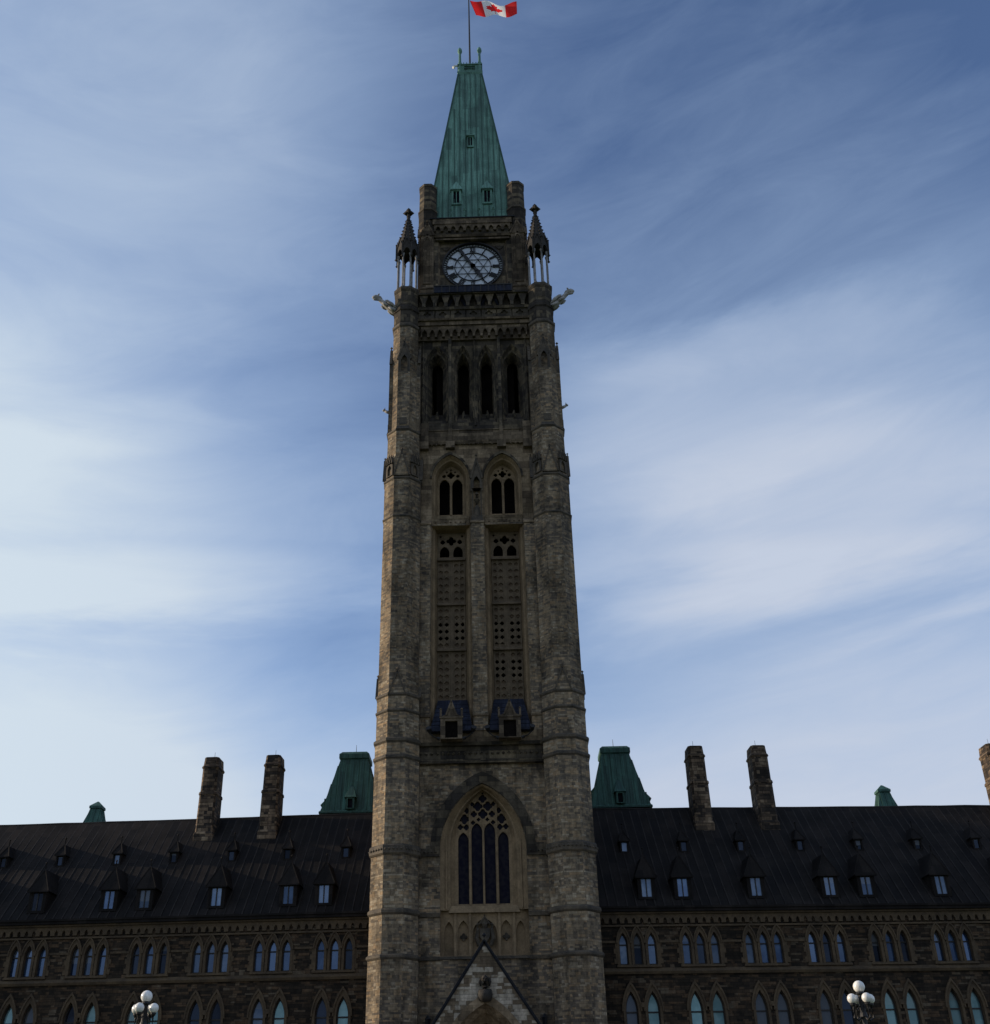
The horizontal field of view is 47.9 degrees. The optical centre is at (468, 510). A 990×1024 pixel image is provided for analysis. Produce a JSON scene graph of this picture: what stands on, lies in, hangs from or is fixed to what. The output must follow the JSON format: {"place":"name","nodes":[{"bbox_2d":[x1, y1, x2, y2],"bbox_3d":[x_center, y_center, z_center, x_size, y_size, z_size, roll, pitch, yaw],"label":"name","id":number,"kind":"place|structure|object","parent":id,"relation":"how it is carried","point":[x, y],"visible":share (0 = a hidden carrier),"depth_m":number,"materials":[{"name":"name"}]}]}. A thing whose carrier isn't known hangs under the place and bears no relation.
{"place":"outdoors","nodes":[
{"label":"outdoors","id":0,"kind":"place"},
{"bbox_2d":[0,755,372,1023],"bbox_3d":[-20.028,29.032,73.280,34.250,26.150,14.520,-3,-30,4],"label":"building wing","id":1,"kind":"structure","parent":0,"point":[208,915],"depth_m":67.67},
{"bbox_2d":[2,1006,11,1023],"bbox_3d":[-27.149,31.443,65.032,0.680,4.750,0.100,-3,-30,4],"label":"window","id":2,"kind":"structure","parent":1,"relation":"in","point":[7,1019],"depth_m":65.89,"materials":[{"name":"teal glass"}]},
{"bbox_2d":[9,949,17,976],"bbox_3d":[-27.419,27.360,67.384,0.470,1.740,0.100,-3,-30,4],"label":"window","id":3,"kind":"structure","parent":1,"relation":"in","point":[15,956],"depth_m":67.35,"materials":[{"name":"blue glass"}]},
{"bbox_2d":[23,948,31,976],"bbox_3d":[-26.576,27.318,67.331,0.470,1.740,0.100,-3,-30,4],"label":"window","id":4,"kind":"structure","parent":1,"relation":"in","point":[29,955],"depth_m":67.30,"materials":[{"name":"blue glass"}]},
{"bbox_2d":[23,1006,32,1023],"bbox_3d":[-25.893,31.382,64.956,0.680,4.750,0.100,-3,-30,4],"label":"window","id":5,"kind":"structure","parent":1,"relation":"in","point":[28,1019],"depth_m":65.81,"materials":[{"name":"grey glass"}]},
{"bbox_2d":[36,947,45,976],"bbox_3d":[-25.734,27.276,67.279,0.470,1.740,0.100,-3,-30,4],"label":"window","id":6,"kind":"structure","parent":1,"relation":"in","point":[42,955],"depth_m":67.27,"materials":[{"name":"blue glass"}]},
{"bbox_2d":[64,1004,73,1023],"bbox_3d":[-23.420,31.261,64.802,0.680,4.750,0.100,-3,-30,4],"label":"window","id":7,"kind":"structure","parent":1,"relation":"in","point":[69,1018],"depth_m":65.63,"materials":[{"name":"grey glass"}]},
{"bbox_2d":[70,947,78,975],"bbox_3d":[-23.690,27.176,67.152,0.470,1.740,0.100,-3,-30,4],"label":"window","id":8,"kind":"structure","parent":1,"relation":"in","point":[76,952],"depth_m":67.14,"materials":[{"name":"blue glass"}]},
{"bbox_2d":[83,946,91,974],"bbox_3d":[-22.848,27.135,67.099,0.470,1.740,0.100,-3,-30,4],"label":"window","id":9,"kind":"structure","parent":1,"relation":"in","point":[89,953],"depth_m":67.09,"materials":[{"name":"blue glass"}]},
{"bbox_2d":[85,1004,94,1023],"bbox_3d":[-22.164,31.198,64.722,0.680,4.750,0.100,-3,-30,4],"label":"window","id":10,"kind":"structure","parent":1,"relation":"in","point":[90,1017],"depth_m":65.55,"materials":[{"name":"teal glass"}]},
{"bbox_2d":[83,802,105,821],"bbox_3d":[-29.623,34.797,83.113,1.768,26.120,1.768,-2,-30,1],"label":"roof tower","id":11,"kind":"structure","parent":1,"relation":"on","point":[96,812],"depth_m":88.68,"materials":[{"name":"green metal"}]},
{"bbox_2d":[97,945,105,974],"bbox_3d":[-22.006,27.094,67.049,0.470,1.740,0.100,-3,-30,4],"label":"window","id":12,"kind":"structure","parent":1,"relation":"in","point":[103,952],"depth_m":67.02,"materials":[{"name":"blue glass"}]},
{"bbox_2d":[126,1003,135,1023],"bbox_3d":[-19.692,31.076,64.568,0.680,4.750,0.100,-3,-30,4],"label":"window","id":13,"kind":"structure","parent":1,"relation":"in","point":[130,1018],"depth_m":65.35,"materials":[{"name":"teal glass"}]},
{"bbox_2d":[131,945,138,973],"bbox_3d":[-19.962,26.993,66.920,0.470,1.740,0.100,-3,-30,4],"label":"window","id":14,"kind":"structure","parent":1,"relation":"in","point":[135,959],"depth_m":66.90,"materials":[{"name":"blue glass"}]},
{"bbox_2d":[144,944,152,973],"bbox_3d":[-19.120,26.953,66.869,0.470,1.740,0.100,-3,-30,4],"label":"window","id":15,"kind":"structure","parent":1,"relation":"in","point":[149,957],"depth_m":66.85,"materials":[{"name":"blue glass"}]},
{"bbox_2d":[147,1002,157,1023],"bbox_3d":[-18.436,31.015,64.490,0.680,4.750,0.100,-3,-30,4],"label":"window","id":16,"kind":"structure","parent":1,"relation":"in","point":[156,1016],"depth_m":65.18,"materials":[{"name":"teal glass"}]},
{"bbox_2d":[158,944,166,973],"bbox_3d":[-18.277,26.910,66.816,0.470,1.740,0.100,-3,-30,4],"label":"window","id":17,"kind":"structure","parent":1,"relation":"in","point":[163,955],"depth_m":66.79,"materials":[{"name":"blue glass"}]},
{"bbox_2d":[189,1002,198,1023],"bbox_3d":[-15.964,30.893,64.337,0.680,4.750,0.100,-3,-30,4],"label":"window","id":18,"kind":"structure","parent":1,"relation":"in","point":[194,1014],"depth_m":65.14,"materials":[{"name":"blue glass"}]},
{"bbox_2d":[192,943,200,972],"bbox_3d":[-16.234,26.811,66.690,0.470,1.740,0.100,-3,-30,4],"label":"window","id":19,"kind":"structure","parent":1,"relation":"in","point":[196,959],"depth_m":66.66,"materials":[{"name":"blue glass"}]},
{"bbox_2d":[206,943,213,971],"bbox_3d":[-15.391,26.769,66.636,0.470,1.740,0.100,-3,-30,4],"label":"window","id":20,"kind":"structure","parent":1,"relation":"in","point":[210,958],"depth_m":66.62,"materials":[{"name":"blue glass"}]},
{"bbox_2d":[210,1001,220,1023],"bbox_3d":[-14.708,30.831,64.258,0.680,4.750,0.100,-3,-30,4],"label":"window","id":21,"kind":"structure","parent":1,"relation":"in","point":[215,1017],"depth_m":65.06,"materials":[{"name":"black glass"}]},
{"bbox_2d":[220,943,227,971],"bbox_3d":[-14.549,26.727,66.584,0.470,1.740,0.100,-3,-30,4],"label":"window","id":22,"kind":"structure","parent":1,"relation":"in","point":[224,956],"depth_m":66.57,"materials":[{"name":"blue glass"}]},
{"bbox_2d":[252,1000,262,1023],"bbox_3d":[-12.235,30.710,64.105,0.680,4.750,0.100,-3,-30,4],"label":"window","id":23,"kind":"structure","parent":1,"relation":"in","point":[257,1016],"depth_m":64.90,"materials":[{"name":"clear glass"}]},
{"bbox_2d":[254,942,261,970],"bbox_3d":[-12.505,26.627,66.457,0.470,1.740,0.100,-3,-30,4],"label":"window","id":24,"kind":"structure","parent":1,"relation":"in","point":[258,953],"depth_m":66.44,"materials":[{"name":"blue glass"}]},
{"bbox_2d":[268,941,275,970],"bbox_3d":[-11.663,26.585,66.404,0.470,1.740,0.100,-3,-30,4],"label":"window","id":25,"kind":"structure","parent":1,"relation":"in","point":[272,952],"depth_m":66.39,"materials":[{"name":"blue glass"}]},
{"bbox_2d":[273,999,283,1023],"bbox_3d":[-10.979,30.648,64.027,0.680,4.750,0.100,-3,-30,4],"label":"window","id":26,"kind":"structure","parent":1,"relation":"in","point":[278,1018],"depth_m":64.80,"materials":[{"name":"teal glass"}]},
{"bbox_2d":[282,940,289,970],"bbox_3d":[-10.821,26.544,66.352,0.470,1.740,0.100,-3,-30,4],"label":"window","id":27,"kind":"structure","parent":1,"relation":"in","point":[286,951],"depth_m":66.33,"materials":[{"name":"blue glass"}]},
{"bbox_2d":[316,939,323,969],"bbox_3d":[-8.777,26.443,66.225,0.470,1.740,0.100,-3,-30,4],"label":"window","id":28,"kind":"structure","parent":1,"relation":"in","point":[320,950],"depth_m":66.21,"materials":[{"name":"blue glass"}]},
{"bbox_2d":[315,998,325,1023],"bbox_3d":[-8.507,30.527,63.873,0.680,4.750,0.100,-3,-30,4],"label":"window","id":29,"kind":"structure","parent":1,"relation":"in","point":[320,1018],"depth_m":64.64,"materials":[{"name":"blue glass"}]},
{"bbox_2d":[330,939,337,969],"bbox_3d":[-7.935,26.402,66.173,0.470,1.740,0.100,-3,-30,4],"label":"window","id":30,"kind":"structure","parent":1,"relation":"in","point":[334,950],"depth_m":66.15,"materials":[{"name":"blue glass"}]},
{"bbox_2d":[337,997,347,1023],"bbox_3d":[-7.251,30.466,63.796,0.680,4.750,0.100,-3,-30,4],"label":"window","id":31,"kind":"structure","parent":1,"relation":"in","point":[342,1014],"depth_m":64.57,"materials":[{"name":"teal glass"}]},
{"bbox_2d":[319,745,373,813],"bbox_3d":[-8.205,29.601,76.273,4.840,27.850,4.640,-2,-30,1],"label":"roof tower","id":32,"kind":"structure","parent":1,"relation":"on","point":[351,789],"depth_m":80.08,"materials":[{"name":"green metal"}]},
{"bbox_2d":[344,939,351,968],"bbox_3d":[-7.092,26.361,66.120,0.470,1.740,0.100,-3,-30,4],"label":"window","id":33,"kind":"structure","parent":1,"relation":"in","point":[348,949],"depth_m":66.10,"materials":[{"name":"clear glass"}]},
{"bbox_2d":[0,0,989,824],"label":"sky","id":34,"kind":"structure","parent":0,"point":[767,222],"materials":[{"name":"blue"}]},
{"bbox_2d":[592,740,989,1023],"bbox_3d":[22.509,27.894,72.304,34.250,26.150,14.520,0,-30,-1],"label":"building wing","id":35,"kind":"structure","parent":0,"point":[763,909],"depth_m":66.49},
{"bbox_2d":[591,739,652,807],"bbox_3d":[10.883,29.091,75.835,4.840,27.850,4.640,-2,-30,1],"label":"roof tower","id":36,"kind":"structure","parent":35,"relation":"on","point":[618,784],"depth_m":79.57,"materials":[{"name":"green metal"}]},
{"bbox_2d":[619,934,627,963],"bbox_3d":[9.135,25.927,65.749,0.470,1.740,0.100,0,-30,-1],"label":"window","id":37,"kind":"structure","parent":35,"relation":"in","point":[622,942],"depth_m":65.74,"materials":[{"name":"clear glass"}]},
{"bbox_2d":[626,993,637,1023],"bbox_3d":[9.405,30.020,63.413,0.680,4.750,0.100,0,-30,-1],"label":"window","id":38,"kind":"structure","parent":35,"relation":"in","point":[631,1007],"depth_m":64.11,"materials":[{"name":"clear glass"}]},
{"bbox_2d":[634,934,642,963],"bbox_3d":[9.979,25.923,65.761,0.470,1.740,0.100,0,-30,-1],"label":"window","id":39,"kind":"structure","parent":35,"relation":"in","point":[637,943],"depth_m":65.76,"materials":[{"name":"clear glass"}]},
{"bbox_2d":[648,933,656,963],"bbox_3d":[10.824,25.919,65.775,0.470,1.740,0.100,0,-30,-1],"label":"window","id":40,"kind":"structure","parent":35,"relation":"in","point":[651,943],"depth_m":65.76,"materials":[{"name":"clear glass"}]},
{"bbox_2d":[648,993,659,1023],"bbox_3d":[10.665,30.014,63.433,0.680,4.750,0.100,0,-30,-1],"label":"window","id":41,"kind":"structure","parent":35,"relation":"in","point":[653,1008],"depth_m":64.13,"materials":[{"name":"teal glass"}]},
{"bbox_2d":[682,934,691,963],"bbox_3d":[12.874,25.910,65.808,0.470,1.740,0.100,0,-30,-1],"label":"window","id":42,"kind":"structure","parent":35,"relation":"in","point":[686,944],"depth_m":65.79,"materials":[{"name":"blue glass"}]},
{"bbox_2d":[691,992,703,1023],"bbox_3d":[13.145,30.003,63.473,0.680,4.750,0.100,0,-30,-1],"label":"window","id":43,"kind":"structure","parent":35,"relation":"in","point":[696,1008],"depth_m":64.16,"materials":[{"name":"teal glass"}]},
{"bbox_2d":[697,934,705,963],"bbox_3d":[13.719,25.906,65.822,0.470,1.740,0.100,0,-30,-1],"label":"window","id":44,"kind":"structure","parent":35,"relation":"in","point":[700,943],"depth_m":65.79,"materials":[{"name":"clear glass"}]},
{"bbox_2d":[711,933,719,962],"bbox_3d":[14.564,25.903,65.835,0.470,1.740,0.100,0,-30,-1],"label":"window","id":45,"kind":"structure","parent":35,"relation":"in","point":[714,942],"depth_m":65.84,"materials":[{"name":"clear glass"}]},
{"bbox_2d":[713,992,725,1023],"bbox_3d":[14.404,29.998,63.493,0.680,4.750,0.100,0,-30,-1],"label":"window","id":46,"kind":"structure","parent":35,"relation":"in","point":[718,1009],"depth_m":64.19,"materials":[{"name":"teal glass"}]},
{"bbox_2d":[746,933,754,962],"bbox_3d":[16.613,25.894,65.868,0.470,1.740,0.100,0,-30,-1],"label":"window","id":47,"kind":"structure","parent":35,"relation":"in","point":[749,944],"depth_m":65.86,"materials":[{"name":"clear glass"}]},
{"bbox_2d":[756,992,768,1023],"bbox_3d":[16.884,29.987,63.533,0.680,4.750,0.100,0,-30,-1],"label":"window","id":48,"kind":"structure","parent":35,"relation":"in","point":[761,1010],"depth_m":64.17,"materials":[{"name":"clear glass"}]},
{"bbox_2d":[760,933,769,962],"bbox_3d":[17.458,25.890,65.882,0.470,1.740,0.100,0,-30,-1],"label":"window","id":49,"kind":"structure","parent":35,"relation":"in","point":[763,943],"depth_m":65.87,"materials":[{"name":"blue glass"}]},
{"bbox_2d":[774,933,783,962],"bbox_3d":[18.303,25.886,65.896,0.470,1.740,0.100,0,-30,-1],"label":"window","id":50,"kind":"structure","parent":35,"relation":"in","point":[777,942],"depth_m":65.87,"materials":[{"name":"blue glass"}]},
{"bbox_2d":[778,991,790,1023],"bbox_3d":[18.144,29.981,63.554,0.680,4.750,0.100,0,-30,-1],"label":"window","id":51,"kind":"structure","parent":35,"relation":"in","point":[784,1018],"depth_m":64.17,"materials":[{"name":"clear glass"}]},
{"bbox_2d":[808,932,817,961],"bbox_3d":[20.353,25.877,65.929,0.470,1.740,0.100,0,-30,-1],"label":"window","id":52,"kind":"structure","parent":35,"relation":"in","point":[813,951],"depth_m":65.90,"materials":[{"name":"blue glass"}]},
{"bbox_2d":[820,991,833,1023],"bbox_3d":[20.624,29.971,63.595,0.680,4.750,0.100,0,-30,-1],"label":"window","id":53,"kind":"structure","parent":35,"relation":"in","point":[826,1011],"depth_m":64.24,"materials":[{"name":"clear glass"}]},
{"bbox_2d":[823,932,832,961],"bbox_3d":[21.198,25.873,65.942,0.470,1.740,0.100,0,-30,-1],"label":"window","id":54,"kind":"structure","parent":35,"relation":"in","point":[826,944],"depth_m":65.94,"materials":[{"name":"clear glass"}]},
{"bbox_2d":[837,932,846,961],"bbox_3d":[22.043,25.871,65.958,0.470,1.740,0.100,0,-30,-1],"label":"window","id":55,"kind":"structure","parent":35,"relation":"in","point":[842,954],"depth_m":65.94,"materials":[{"name":"blue glass"}]},
{"bbox_2d":[842,991,855,1023],"bbox_3d":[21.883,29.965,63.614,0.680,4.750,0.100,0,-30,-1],"label":"window","id":56,"kind":"structure","parent":35,"relation":"in","point":[848,1012],"depth_m":64.22,"materials":[{"name":"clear glass"}]},
{"bbox_2d":[871,932,881,961],"bbox_3d":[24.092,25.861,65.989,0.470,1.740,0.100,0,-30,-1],"label":"window","id":57,"kind":"structure","parent":35,"relation":"in","point":[876,950],"depth_m":65.97,"materials":[{"name":"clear glass"}]},
{"bbox_2d":[874,785,897,805],"bbox_3d":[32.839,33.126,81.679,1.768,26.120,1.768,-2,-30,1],"label":"roof tower","id":58,"kind":"structure","parent":35,"relation":"on","point":[883,796],"depth_m":87.22,"materials":[{"name":"green metal"}]},
{"bbox_2d":[885,932,895,960],"bbox_3d":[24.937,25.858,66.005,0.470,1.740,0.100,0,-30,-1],"label":"window","id":59,"kind":"structure","parent":35,"relation":"in","point":[889,943],"depth_m":65.98,"materials":[{"name":"blue glass"}]},
{"bbox_2d":[885,990,898,1023],"bbox_3d":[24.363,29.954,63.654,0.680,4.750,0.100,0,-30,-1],"label":"window","id":60,"kind":"structure","parent":35,"relation":"in","point":[890,1007],"depth_m":64.30,"materials":[{"name":"teal glass"}]},
{"bbox_2d":[900,932,909,960],"bbox_3d":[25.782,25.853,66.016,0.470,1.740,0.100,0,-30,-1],"label":"window","id":61,"kind":"structure","parent":35,"relation":"in","point":[903,942],"depth_m":66.00,"materials":[{"name":"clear glass"}]},
{"bbox_2d":[907,990,919,1023],"bbox_3d":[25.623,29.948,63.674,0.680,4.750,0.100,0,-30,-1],"label":"window","id":62,"kind":"structure","parent":35,"relation":"in","point":[912,1008],"depth_m":64.28,"materials":[{"name":"teal glass"}]},
{"bbox_2d":[934,931,944,960],"bbox_3d":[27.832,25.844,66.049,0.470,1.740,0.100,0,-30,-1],"label":"window","id":63,"kind":"structure","parent":35,"relation":"in","point":[938,945],"depth_m":66.03,"materials":[{"name":"blue glass"}]},
{"bbox_2d":[948,931,958,960],"bbox_3d":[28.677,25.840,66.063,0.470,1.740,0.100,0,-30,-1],"label":"window","id":64,"kind":"structure","parent":35,"relation":"in","point":[952,944],"depth_m":66.05,"materials":[{"name":"blue glass"}]},
{"bbox_2d":[949,990,962,1023],"bbox_3d":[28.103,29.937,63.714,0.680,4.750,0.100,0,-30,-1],"label":"window","id":65,"kind":"structure","parent":35,"relation":"in","point":[954,1004],"depth_m":64.31,"materials":[{"name":"teal glass"}]},
{"bbox_2d":[962,931,972,960],"bbox_3d":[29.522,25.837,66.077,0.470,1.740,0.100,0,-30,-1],"label":"window","id":66,"kind":"structure","parent":35,"relation":"in","point":[965,939],"depth_m":66.05,"materials":[{"name":"blue glass"}]},
{"bbox_2d":[971,990,984,1023],"bbox_3d":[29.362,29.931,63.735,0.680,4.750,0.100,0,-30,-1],"label":"window","id":67,"kind":"structure","parent":35,"relation":"in","point":[975,1002],"depth_m":64.36,"materials":[{"name":"teal glass"}]},
{"label":"lawn","id":68,"kind":"structure","parent":0,"visible":0},
{"bbox_2d":[132,990,158,1023],"bbox_3d":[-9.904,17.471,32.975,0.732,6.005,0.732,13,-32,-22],"label":"street lamp","id":69,"kind":"object","parent":68,"relation":"on","point":[144,1009],"visible":1,"depth_m":34.08,"materials":[{"name":"white glass"}]},
{"bbox_2d":[847,981,874,1023],"bbox_3d":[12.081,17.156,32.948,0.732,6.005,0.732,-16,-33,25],"label":"street lamp","id":70,"kind":"object","parent":68,"relation":"on","point":[860,1000],"visible":1,"depth_m":34.01,"materials":[{"name":"white glass"}]},
{"bbox_3d":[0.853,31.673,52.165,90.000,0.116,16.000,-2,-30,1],"label":"forecourt paving","id":71,"kind":"structure","parent":0,"visible":0},
{"bbox_2d":[365,0,607,1023],"bbox_3d":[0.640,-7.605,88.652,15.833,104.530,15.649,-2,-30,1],"label":"clock tower","id":72,"kind":"structure","parent":71,"relation":"on","point":[484,908],"depth_m":73.04,"materials":[{"name":"stone"}]},
{"bbox_2d":[470,0,516,16],"bbox_3d":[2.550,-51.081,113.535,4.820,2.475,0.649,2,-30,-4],"label":"flag","id":73,"kind":"object","parent":72,"relation":"attached to","point":[484,8],"visible":1,"depth_m":113.64,"materials":[{"name":"red fabric"}]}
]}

